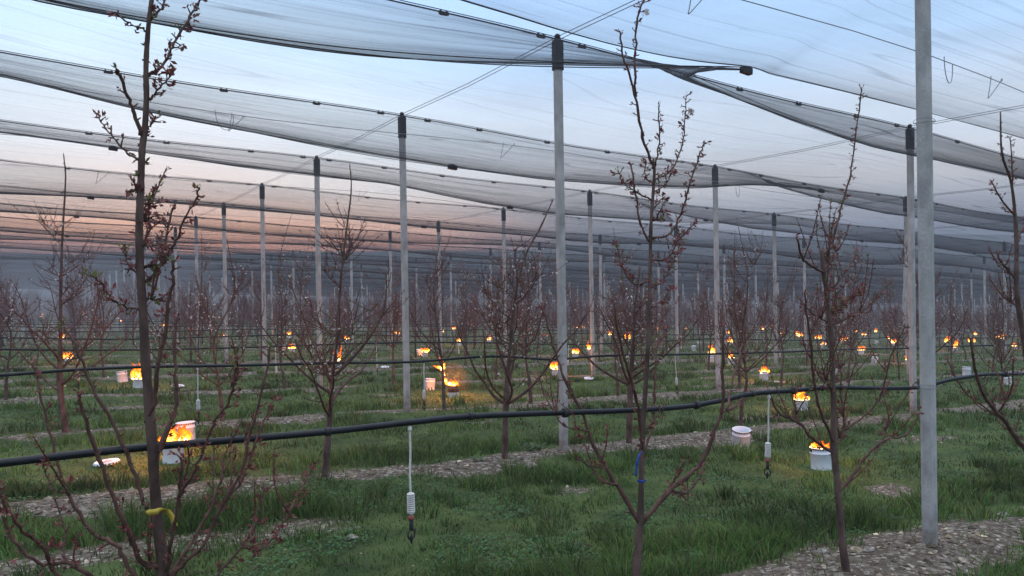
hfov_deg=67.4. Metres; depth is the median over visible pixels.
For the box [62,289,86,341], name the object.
fruit tree
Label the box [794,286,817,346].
fruit tree
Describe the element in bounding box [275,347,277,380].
hanging sprinkler
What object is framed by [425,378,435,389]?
empty bucket
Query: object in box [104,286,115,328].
fruit tree
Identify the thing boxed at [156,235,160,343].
concrete post
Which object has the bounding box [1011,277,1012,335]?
concrete post
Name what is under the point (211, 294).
fruit tree
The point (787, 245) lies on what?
hills
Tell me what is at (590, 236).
concrete post
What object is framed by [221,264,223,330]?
concrete post
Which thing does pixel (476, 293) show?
distant posts
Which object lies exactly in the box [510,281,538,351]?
fruit tree
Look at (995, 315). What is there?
fruit tree
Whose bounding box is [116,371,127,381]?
empty bucket
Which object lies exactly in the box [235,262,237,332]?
concrete post
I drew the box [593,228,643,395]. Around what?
fruit tree
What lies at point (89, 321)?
fruit tree
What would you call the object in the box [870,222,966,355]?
fruit tree
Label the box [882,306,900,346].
fruit tree
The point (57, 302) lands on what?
fruit tree
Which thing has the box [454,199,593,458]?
fruit tree
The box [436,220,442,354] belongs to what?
concrete post
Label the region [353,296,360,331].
fruit tree
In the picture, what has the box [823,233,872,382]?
fruit tree
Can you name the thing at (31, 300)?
fruit tree
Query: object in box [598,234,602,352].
concrete post
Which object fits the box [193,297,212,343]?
fruit tree
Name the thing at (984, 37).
sky
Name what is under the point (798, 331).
fruit tree
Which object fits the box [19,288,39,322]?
fruit tree
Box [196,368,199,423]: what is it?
hanging sprinkler
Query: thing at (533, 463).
stone
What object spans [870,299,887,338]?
fruit tree
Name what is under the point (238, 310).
fruit tree
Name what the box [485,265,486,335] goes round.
concrete post
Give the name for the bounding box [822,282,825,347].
concrete post
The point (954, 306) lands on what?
concrete post
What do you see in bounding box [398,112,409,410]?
concrete post
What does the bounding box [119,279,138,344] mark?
fruit tree
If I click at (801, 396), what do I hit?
burning bucket
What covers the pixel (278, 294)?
fruit tree
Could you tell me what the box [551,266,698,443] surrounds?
fruit tree
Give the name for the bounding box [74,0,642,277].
tension cable
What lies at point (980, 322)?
fruit tree
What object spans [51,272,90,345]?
fruit tree
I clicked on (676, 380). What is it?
hanging sprinkler
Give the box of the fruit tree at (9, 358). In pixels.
[0,277,75,399]
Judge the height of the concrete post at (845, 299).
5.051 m
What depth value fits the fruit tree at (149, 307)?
44.15 m
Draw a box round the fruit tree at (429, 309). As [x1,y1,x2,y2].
[419,278,444,346]
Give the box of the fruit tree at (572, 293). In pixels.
[566,283,582,346]
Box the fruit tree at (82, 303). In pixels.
[71,277,91,337]
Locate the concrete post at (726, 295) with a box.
[726,269,727,335]
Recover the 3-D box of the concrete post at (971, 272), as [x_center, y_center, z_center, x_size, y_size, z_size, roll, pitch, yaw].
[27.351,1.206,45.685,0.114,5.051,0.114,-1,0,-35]
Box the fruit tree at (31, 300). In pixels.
[20,285,38,328]
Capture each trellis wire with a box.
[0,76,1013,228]
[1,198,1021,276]
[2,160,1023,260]
[3,236,988,290]
[3,247,982,294]
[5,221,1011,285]
[5,255,1001,297]
[11,261,983,299]
[688,0,1023,97]
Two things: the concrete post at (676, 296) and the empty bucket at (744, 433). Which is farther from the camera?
the concrete post at (676, 296)
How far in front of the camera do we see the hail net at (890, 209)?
12.45 m
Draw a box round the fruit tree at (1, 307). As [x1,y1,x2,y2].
[0,255,17,329]
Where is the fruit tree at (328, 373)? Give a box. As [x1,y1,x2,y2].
[240,164,409,477]
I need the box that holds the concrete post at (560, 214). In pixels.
[552,33,567,450]
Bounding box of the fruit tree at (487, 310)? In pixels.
[482,288,495,335]
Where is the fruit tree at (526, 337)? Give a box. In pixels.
[470,232,550,403]
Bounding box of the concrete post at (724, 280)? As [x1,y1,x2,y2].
[722,249,726,350]
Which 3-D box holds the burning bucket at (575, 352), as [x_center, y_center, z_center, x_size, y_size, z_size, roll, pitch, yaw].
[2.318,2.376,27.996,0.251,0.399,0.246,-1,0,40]
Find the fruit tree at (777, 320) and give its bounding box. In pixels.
[748,256,793,366]
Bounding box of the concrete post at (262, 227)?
[259,183,266,369]
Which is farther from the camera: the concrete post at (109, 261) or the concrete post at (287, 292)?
the concrete post at (287, 292)
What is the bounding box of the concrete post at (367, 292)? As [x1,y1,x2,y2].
[366,279,367,320]
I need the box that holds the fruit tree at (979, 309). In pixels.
[974,299,983,331]
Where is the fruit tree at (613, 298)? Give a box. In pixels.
[603,283,620,319]
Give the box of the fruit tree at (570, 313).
[566,296,578,334]
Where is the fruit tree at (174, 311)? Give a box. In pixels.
[156,273,187,350]
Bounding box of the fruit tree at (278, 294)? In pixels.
[266,276,297,344]
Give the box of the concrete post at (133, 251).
[132,247,135,337]
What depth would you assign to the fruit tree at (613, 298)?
46.77 m
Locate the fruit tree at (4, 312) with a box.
[0,275,21,350]
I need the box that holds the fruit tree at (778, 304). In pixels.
[760,258,815,386]
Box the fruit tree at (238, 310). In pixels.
[230,292,247,339]
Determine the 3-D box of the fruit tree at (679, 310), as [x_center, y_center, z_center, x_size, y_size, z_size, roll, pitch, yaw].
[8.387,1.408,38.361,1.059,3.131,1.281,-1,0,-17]
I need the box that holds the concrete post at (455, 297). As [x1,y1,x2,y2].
[454,269,456,333]
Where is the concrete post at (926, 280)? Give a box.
[913,0,938,544]
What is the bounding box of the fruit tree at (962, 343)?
[939,267,979,359]
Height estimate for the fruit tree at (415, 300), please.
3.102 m
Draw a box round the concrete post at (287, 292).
[287,274,288,324]
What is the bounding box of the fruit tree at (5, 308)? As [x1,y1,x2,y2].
[0,279,18,346]
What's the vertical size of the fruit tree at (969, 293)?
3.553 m
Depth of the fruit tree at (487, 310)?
51.66 m
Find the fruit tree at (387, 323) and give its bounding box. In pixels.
[375,281,393,345]
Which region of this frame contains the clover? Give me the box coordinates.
[0,388,1023,575]
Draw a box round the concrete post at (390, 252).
[388,230,392,351]
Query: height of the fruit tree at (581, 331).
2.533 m
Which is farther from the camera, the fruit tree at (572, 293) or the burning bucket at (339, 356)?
the fruit tree at (572, 293)
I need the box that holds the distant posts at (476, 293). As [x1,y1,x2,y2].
[171,293,1009,329]
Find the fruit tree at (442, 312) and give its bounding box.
[427,291,451,340]
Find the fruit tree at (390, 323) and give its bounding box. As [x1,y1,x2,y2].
[363,289,409,367]
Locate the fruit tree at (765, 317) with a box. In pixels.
[760,300,772,335]
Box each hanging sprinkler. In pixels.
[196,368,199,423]
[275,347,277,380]
[407,426,415,543]
[422,363,425,410]
[674,356,678,393]
[764,395,770,478]
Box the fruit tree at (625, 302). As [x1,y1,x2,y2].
[616,284,638,352]
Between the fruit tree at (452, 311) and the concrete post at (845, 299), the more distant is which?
the concrete post at (845, 299)
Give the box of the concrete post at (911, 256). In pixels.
[905,124,916,413]
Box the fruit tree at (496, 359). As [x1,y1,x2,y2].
[470,244,527,379]
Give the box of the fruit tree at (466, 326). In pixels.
[445,279,477,355]
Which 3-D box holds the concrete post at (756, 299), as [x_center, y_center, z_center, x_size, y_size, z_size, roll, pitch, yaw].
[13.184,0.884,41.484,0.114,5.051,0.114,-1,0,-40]
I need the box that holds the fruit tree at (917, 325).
[902,291,918,351]
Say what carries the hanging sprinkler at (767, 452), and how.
hanging from the irrigation hose at (325, 431)
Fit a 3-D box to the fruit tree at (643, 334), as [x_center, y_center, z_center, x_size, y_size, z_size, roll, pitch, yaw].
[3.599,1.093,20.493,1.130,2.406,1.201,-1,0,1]
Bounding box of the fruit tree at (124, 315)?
[114,276,134,340]
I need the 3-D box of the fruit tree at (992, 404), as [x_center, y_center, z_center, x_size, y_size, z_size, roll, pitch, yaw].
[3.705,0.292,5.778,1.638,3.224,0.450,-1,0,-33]
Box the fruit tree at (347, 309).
[336,284,358,341]
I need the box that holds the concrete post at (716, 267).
[712,164,720,390]
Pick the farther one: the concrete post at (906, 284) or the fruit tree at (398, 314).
the fruit tree at (398, 314)
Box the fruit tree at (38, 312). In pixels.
[32,295,44,326]
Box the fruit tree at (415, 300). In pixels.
[397,270,431,357]
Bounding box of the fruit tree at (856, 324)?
[837,256,875,363]
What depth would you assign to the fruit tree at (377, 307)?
29.55 m
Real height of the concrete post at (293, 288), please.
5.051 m
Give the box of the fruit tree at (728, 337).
[702,217,789,425]
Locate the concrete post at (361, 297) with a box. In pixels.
[360,264,362,333]
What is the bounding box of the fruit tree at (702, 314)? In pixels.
[690,280,714,351]
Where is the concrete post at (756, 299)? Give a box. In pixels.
[754,259,757,344]
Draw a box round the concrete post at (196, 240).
[194,216,199,352]
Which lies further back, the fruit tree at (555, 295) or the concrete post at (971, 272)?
the concrete post at (971, 272)
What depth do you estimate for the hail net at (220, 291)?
96.51 m
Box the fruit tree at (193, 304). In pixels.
[187,291,195,324]
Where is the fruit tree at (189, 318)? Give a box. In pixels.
[171,273,207,362]
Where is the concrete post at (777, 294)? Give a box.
[777,267,778,338]
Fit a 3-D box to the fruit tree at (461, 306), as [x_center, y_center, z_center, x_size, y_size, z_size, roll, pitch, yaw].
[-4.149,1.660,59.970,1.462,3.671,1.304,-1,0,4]
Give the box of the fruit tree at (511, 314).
[502,296,518,341]
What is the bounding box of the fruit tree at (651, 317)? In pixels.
[638,294,660,345]
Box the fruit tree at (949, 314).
[935,281,959,351]
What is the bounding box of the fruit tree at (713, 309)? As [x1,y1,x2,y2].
[708,291,721,325]
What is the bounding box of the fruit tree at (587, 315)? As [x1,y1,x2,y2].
[578,292,597,342]
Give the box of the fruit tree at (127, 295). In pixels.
[116,272,134,335]
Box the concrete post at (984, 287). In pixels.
[983,256,986,348]
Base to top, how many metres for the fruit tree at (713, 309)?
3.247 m
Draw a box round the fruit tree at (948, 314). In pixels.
[944,301,953,335]
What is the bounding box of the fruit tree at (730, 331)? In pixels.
[715,239,767,388]
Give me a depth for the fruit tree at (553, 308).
39.27 m
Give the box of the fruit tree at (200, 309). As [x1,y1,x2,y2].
[170,233,226,372]
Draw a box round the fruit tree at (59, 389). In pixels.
[0,154,138,432]
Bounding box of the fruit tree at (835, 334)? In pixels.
[806,223,874,382]
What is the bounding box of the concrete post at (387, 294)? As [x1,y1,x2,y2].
[386,262,388,336]
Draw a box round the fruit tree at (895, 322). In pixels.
[880,276,918,379]
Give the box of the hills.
[0,234,1023,312]
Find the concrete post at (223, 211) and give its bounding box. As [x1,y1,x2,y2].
[221,202,227,362]
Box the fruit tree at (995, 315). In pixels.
[974,268,1017,371]
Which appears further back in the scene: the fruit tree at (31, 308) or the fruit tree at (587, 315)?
the fruit tree at (31, 308)
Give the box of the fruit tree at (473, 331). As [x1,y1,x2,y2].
[461,284,483,349]
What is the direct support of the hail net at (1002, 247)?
hanging from the tension cable at (442, 95)
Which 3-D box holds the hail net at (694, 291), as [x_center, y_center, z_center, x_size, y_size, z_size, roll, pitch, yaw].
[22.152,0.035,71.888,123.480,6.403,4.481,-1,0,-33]
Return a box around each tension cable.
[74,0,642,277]
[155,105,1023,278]
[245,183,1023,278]
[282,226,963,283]
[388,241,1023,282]
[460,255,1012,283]
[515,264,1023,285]
[586,273,982,286]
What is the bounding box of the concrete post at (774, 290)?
[772,212,777,365]
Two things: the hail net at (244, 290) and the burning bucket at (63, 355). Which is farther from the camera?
the hail net at (244, 290)
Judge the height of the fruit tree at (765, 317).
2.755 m
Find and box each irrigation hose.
[0,325,976,327]
[0,331,1018,339]
[0,336,1018,350]
[0,344,1021,376]
[0,371,1023,467]
[1,329,1003,331]
[3,323,995,326]
[10,321,988,325]
[13,319,996,324]
[14,316,900,322]
[14,318,893,323]
[18,317,861,322]
[34,315,874,321]
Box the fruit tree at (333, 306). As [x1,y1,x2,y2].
[324,280,349,350]
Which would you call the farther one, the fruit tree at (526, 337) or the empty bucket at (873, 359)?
the empty bucket at (873, 359)
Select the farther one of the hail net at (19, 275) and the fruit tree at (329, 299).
the hail net at (19, 275)
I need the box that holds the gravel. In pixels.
[0,341,1023,575]
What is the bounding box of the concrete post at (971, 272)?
[970,268,972,335]
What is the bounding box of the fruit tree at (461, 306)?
[457,287,464,327]
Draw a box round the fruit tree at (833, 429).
[763,84,923,571]
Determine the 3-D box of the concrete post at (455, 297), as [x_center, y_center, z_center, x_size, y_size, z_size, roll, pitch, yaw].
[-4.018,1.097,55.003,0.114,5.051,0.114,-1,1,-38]
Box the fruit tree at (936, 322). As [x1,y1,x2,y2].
[916,275,954,331]
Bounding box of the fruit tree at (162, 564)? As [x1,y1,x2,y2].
[0,0,316,575]
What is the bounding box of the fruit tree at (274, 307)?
[267,292,280,333]
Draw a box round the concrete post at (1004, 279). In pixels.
[1003,241,1006,356]
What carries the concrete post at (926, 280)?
on the ground at (652, 480)
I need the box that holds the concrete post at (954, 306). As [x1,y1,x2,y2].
[953,279,955,336]
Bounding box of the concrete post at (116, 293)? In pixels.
[115,256,117,332]
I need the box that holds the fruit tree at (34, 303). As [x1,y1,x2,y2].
[28,287,42,326]
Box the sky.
[0,0,1023,254]
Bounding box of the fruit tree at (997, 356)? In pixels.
[977,277,1014,358]
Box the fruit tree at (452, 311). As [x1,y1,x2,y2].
[443,292,458,332]
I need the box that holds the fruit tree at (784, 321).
[772,289,791,355]
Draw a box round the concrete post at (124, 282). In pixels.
[123,253,125,335]
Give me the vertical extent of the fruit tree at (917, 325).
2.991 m
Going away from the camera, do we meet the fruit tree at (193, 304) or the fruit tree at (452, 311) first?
the fruit tree at (193, 304)
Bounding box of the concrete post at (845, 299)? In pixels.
[844,273,846,336]
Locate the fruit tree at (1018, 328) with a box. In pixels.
[1007,295,1023,348]
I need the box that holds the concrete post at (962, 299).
[961,273,962,340]
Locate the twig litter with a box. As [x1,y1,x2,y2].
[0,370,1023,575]
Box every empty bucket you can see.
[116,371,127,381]
[175,421,195,439]
[416,349,421,355]
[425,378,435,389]
[731,426,751,446]
[871,356,877,362]
[962,367,971,374]
[1003,376,1011,384]
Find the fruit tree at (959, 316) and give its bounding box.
[954,308,966,344]
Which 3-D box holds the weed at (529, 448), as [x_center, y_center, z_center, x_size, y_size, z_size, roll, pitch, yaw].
[0.241,1.808,8.741,0.265,0.081,0.289,-1,0,11]
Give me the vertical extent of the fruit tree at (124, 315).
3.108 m
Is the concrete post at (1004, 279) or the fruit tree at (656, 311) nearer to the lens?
the concrete post at (1004, 279)
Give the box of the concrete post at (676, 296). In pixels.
[674,228,678,359]
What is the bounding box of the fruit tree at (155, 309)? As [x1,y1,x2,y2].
[149,288,164,330]
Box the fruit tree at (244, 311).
[228,284,254,352]
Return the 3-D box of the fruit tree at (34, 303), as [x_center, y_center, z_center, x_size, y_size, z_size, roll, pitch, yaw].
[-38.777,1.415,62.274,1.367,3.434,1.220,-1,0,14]
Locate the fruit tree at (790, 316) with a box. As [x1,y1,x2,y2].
[783,299,794,337]
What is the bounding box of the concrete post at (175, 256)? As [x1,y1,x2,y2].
[174,226,177,347]
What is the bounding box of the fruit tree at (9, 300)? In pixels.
[0,272,18,341]
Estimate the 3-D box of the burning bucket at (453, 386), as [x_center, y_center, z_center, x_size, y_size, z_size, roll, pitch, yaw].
[-1.122,1.757,14.707,0.651,0.887,0.651,-1,0,-39]
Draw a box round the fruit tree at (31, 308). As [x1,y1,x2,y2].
[16,292,38,334]
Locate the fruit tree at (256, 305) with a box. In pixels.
[247,280,274,343]
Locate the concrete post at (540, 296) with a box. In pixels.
[538,241,541,348]
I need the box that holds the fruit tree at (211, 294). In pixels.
[194,279,223,346]
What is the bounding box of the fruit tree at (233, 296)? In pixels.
[138,240,261,420]
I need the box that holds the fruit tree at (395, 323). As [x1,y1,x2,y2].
[364,254,416,384]
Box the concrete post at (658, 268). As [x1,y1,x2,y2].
[657,250,660,343]
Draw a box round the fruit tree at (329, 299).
[323,291,336,339]
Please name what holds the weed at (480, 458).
on the ground at (652, 480)
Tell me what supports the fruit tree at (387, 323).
on the ground at (652, 480)
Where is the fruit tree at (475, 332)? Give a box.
[462,290,486,345]
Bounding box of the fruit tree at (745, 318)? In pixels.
[736,296,753,341]
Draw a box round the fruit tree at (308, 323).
[296,284,315,352]
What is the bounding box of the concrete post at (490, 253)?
[489,248,492,344]
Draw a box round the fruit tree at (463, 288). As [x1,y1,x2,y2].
[440,254,478,365]
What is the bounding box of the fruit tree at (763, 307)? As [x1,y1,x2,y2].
[758,292,772,336]
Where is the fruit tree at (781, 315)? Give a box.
[769,291,790,344]
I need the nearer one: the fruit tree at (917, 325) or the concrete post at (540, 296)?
the concrete post at (540, 296)
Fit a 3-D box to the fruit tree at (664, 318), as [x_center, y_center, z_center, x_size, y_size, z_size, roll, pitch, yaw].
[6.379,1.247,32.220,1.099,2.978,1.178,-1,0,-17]
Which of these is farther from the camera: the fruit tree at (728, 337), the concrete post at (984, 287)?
the concrete post at (984, 287)
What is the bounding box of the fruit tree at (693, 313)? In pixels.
[685,296,701,338]
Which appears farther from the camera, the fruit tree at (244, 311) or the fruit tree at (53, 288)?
the fruit tree at (53, 288)
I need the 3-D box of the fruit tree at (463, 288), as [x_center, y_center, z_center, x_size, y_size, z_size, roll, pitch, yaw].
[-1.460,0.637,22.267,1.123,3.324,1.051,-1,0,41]
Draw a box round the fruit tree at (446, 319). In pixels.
[443,304,449,337]
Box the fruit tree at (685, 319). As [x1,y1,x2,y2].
[678,297,693,341]
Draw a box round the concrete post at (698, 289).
[697,261,699,340]
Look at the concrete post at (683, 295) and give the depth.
55.72 m
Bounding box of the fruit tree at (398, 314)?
[388,292,401,341]
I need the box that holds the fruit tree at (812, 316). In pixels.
[783,280,825,365]
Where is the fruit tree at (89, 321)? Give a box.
[75,263,117,355]
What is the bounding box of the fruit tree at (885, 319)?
[874,287,892,353]
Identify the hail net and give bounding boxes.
[0,50,1023,263]
[0,119,1023,274]
[0,159,1023,283]
[0,185,1023,289]
[0,203,1023,293]
[0,216,1023,296]
[0,227,1023,297]
[0,235,1023,300]
[0,241,1021,302]
[0,250,1021,303]
[0,252,1013,305]
[0,260,990,305]
[0,265,900,304]
[0,269,838,302]
[0,271,752,301]
[1,256,1021,305]
[1,269,808,303]
[2,263,958,305]
[2,278,476,297]
[5,274,703,301]
[6,277,571,299]
[6,277,603,300]
[7,280,468,298]
[10,281,409,297]
[21,275,661,301]
[33,0,1023,224]
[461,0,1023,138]
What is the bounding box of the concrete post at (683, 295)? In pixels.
[682,273,683,336]
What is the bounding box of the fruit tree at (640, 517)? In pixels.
[534,0,750,575]
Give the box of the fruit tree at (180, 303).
[170,278,189,335]
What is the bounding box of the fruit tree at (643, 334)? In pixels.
[626,288,664,372]
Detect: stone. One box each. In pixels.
[345,534,357,539]
[524,462,536,467]
[813,548,827,553]
[864,546,874,551]
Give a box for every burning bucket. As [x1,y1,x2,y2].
[62,352,72,363]
[130,361,142,387]
[158,424,191,463]
[333,345,341,367]
[421,347,429,356]
[433,357,459,397]
[550,362,557,375]
[572,349,579,356]
[708,345,714,357]
[759,366,769,380]
[794,392,809,410]
[809,441,831,470]
[858,346,864,353]
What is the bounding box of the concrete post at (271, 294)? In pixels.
[270,256,272,336]
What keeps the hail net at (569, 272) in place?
hanging from the tension cable at (442, 95)
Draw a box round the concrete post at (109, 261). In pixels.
[108,260,110,330]
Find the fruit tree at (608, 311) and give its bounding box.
[602,288,618,345]
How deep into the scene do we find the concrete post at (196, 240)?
26.02 m
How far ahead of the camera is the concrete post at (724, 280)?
34.09 m
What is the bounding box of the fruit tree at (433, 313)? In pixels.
[425,286,444,344]
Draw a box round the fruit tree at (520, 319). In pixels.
[514,299,527,347]
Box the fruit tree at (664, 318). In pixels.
[653,284,679,351]
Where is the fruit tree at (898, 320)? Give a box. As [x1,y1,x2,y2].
[892,309,903,335]
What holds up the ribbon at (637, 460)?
hanging from the fruit tree at (640, 517)
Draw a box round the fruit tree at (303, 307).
[292,290,314,339]
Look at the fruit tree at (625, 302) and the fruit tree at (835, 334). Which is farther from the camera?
the fruit tree at (625, 302)
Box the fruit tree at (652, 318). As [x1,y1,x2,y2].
[640,266,668,359]
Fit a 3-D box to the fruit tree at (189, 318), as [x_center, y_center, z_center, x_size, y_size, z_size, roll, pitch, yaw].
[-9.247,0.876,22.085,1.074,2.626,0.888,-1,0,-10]
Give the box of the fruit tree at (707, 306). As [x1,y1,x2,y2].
[688,252,731,369]
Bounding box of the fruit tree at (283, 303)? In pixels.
[251,214,318,388]
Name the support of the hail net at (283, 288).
attached to the concrete post
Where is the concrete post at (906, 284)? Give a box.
[904,196,908,378]
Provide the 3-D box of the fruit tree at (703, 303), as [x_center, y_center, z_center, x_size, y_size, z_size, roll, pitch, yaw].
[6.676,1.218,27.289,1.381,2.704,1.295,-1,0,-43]
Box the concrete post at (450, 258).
[449,253,451,341]
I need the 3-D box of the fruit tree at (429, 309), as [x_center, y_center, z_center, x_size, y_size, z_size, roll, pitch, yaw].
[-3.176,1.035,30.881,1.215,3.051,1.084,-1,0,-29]
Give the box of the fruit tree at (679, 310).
[668,288,693,345]
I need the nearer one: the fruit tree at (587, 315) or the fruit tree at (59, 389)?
the fruit tree at (59, 389)
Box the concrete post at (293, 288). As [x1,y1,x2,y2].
[292,250,295,338]
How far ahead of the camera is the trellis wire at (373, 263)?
29.49 m
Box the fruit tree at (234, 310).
[228,291,240,334]
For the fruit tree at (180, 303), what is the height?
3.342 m
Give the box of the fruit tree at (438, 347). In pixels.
[398,229,473,408]
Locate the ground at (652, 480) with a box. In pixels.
[0,304,1023,575]
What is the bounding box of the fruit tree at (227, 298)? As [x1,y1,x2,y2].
[216,278,235,320]
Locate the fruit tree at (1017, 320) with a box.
[1007,300,1023,356]
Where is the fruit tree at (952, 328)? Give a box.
[935,259,978,374]
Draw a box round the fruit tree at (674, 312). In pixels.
[670,291,682,322]
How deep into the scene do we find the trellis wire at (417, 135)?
7.50 m
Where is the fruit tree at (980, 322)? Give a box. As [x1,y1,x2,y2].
[973,303,988,344]
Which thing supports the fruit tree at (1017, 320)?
on the ground at (652, 480)
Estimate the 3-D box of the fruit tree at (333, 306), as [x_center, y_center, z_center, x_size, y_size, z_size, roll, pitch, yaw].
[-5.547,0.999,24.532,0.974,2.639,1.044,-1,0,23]
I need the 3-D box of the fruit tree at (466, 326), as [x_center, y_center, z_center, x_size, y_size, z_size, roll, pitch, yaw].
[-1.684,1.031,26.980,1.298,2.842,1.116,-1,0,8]
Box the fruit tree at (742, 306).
[729,285,757,349]
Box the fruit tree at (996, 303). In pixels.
[986,278,1010,327]
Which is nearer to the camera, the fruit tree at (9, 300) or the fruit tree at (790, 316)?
the fruit tree at (9, 300)
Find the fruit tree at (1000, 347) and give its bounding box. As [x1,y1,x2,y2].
[959,291,1021,403]
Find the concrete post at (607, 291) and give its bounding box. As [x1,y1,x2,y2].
[606,267,608,336]
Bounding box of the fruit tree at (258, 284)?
[240,258,285,360]
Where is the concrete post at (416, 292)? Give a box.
[415,258,417,338]
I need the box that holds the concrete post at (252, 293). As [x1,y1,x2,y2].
[251,260,254,334]
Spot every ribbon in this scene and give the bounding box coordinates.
[146,508,177,525]
[635,452,641,475]
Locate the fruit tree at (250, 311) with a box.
[242,297,257,332]
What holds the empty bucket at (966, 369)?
on the ground at (652, 480)
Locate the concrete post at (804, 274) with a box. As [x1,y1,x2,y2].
[802,239,806,355]
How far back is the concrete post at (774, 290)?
23.29 m
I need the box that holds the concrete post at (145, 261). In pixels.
[144,247,146,294]
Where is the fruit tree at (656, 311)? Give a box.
[651,291,662,332]
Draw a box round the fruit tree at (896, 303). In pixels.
[888,297,902,323]
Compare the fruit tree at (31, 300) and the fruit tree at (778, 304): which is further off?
the fruit tree at (31, 300)
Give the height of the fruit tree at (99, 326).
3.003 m
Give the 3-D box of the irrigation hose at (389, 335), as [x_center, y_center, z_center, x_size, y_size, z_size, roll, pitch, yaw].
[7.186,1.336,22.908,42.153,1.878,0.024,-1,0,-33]
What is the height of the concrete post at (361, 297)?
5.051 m
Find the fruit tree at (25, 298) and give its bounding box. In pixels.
[17,287,36,336]
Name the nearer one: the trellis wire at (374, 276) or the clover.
the clover
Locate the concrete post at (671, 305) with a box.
[671,281,672,331]
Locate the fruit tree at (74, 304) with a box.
[62,269,86,344]
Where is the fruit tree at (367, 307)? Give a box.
[358,294,375,337]
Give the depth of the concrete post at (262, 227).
19.07 m
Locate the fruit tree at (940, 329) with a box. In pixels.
[935,296,945,344]
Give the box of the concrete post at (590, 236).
[587,190,594,374]
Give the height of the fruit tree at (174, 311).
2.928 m
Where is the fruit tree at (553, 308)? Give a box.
[546,296,556,342]
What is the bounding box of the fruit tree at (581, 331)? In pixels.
[569,290,589,350]
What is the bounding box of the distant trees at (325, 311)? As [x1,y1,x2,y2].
[7,289,1023,335]
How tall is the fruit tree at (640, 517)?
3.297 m
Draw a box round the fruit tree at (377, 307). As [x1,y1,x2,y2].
[362,289,384,350]
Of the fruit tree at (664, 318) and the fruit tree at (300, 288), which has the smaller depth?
the fruit tree at (300, 288)
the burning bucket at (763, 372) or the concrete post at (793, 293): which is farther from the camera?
the concrete post at (793, 293)
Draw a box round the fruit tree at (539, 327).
[518,298,555,361]
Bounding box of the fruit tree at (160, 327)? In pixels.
[125,268,202,368]
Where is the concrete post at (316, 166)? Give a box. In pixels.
[313,155,322,387]
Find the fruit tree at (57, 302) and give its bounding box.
[51,290,63,325]
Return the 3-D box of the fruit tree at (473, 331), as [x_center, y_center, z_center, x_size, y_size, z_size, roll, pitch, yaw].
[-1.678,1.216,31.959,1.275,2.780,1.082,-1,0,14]
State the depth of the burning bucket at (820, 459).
8.13 m
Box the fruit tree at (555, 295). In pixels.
[538,247,587,333]
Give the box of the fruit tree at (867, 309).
[861,290,881,346]
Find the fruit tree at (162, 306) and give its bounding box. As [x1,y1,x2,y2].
[153,291,166,330]
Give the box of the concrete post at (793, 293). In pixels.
[793,273,794,319]
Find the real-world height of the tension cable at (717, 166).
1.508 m
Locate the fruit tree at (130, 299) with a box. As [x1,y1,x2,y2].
[120,280,132,333]
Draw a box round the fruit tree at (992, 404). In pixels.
[943,112,1023,450]
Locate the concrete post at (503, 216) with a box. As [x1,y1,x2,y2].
[501,207,506,364]
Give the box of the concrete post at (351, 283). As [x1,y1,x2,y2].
[350,240,353,345]
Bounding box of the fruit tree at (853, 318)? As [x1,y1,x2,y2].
[840,300,871,353]
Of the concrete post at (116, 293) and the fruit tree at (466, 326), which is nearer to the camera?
the fruit tree at (466, 326)
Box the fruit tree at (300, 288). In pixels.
[278,240,314,371]
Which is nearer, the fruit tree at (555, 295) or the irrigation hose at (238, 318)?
the fruit tree at (555, 295)
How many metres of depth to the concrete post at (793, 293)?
56.09 m
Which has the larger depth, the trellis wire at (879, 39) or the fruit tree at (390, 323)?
the fruit tree at (390, 323)
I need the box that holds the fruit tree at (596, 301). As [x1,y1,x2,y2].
[578,260,613,361]
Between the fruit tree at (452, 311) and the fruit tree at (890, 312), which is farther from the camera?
the fruit tree at (452, 311)
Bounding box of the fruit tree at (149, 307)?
[136,289,156,325]
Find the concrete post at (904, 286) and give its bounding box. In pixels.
[902,249,904,340]
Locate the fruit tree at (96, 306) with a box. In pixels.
[85,293,105,333]
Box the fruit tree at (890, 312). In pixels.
[874,262,905,362]
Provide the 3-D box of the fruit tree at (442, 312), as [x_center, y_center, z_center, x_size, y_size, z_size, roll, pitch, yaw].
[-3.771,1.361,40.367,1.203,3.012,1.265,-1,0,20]
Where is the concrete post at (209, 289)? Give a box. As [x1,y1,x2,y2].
[209,270,210,316]
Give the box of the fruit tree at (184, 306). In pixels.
[178,282,194,340]
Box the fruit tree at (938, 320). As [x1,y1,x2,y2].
[935,299,945,341]
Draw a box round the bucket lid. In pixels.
[93,458,119,466]
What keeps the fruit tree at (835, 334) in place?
on the ground at (652, 480)
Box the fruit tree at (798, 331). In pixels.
[794,308,803,342]
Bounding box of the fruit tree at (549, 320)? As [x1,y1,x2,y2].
[542,288,556,340]
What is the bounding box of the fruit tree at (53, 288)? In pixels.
[47,283,64,335]
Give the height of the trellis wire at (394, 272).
3.670 m
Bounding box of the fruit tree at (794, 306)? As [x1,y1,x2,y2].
[786,295,802,339]
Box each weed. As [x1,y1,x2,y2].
[469,455,483,460]
[518,508,526,515]
[523,442,545,450]
[873,505,902,520]
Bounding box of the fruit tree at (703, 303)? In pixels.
[674,285,714,358]
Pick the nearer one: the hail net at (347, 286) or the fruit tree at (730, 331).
the fruit tree at (730, 331)
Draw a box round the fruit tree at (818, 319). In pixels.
[812,280,824,355]
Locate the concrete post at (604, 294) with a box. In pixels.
[603,255,605,342]
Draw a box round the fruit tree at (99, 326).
[62,247,123,376]
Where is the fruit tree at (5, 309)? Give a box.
[0,275,16,336]
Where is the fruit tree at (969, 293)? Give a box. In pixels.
[960,284,986,349]

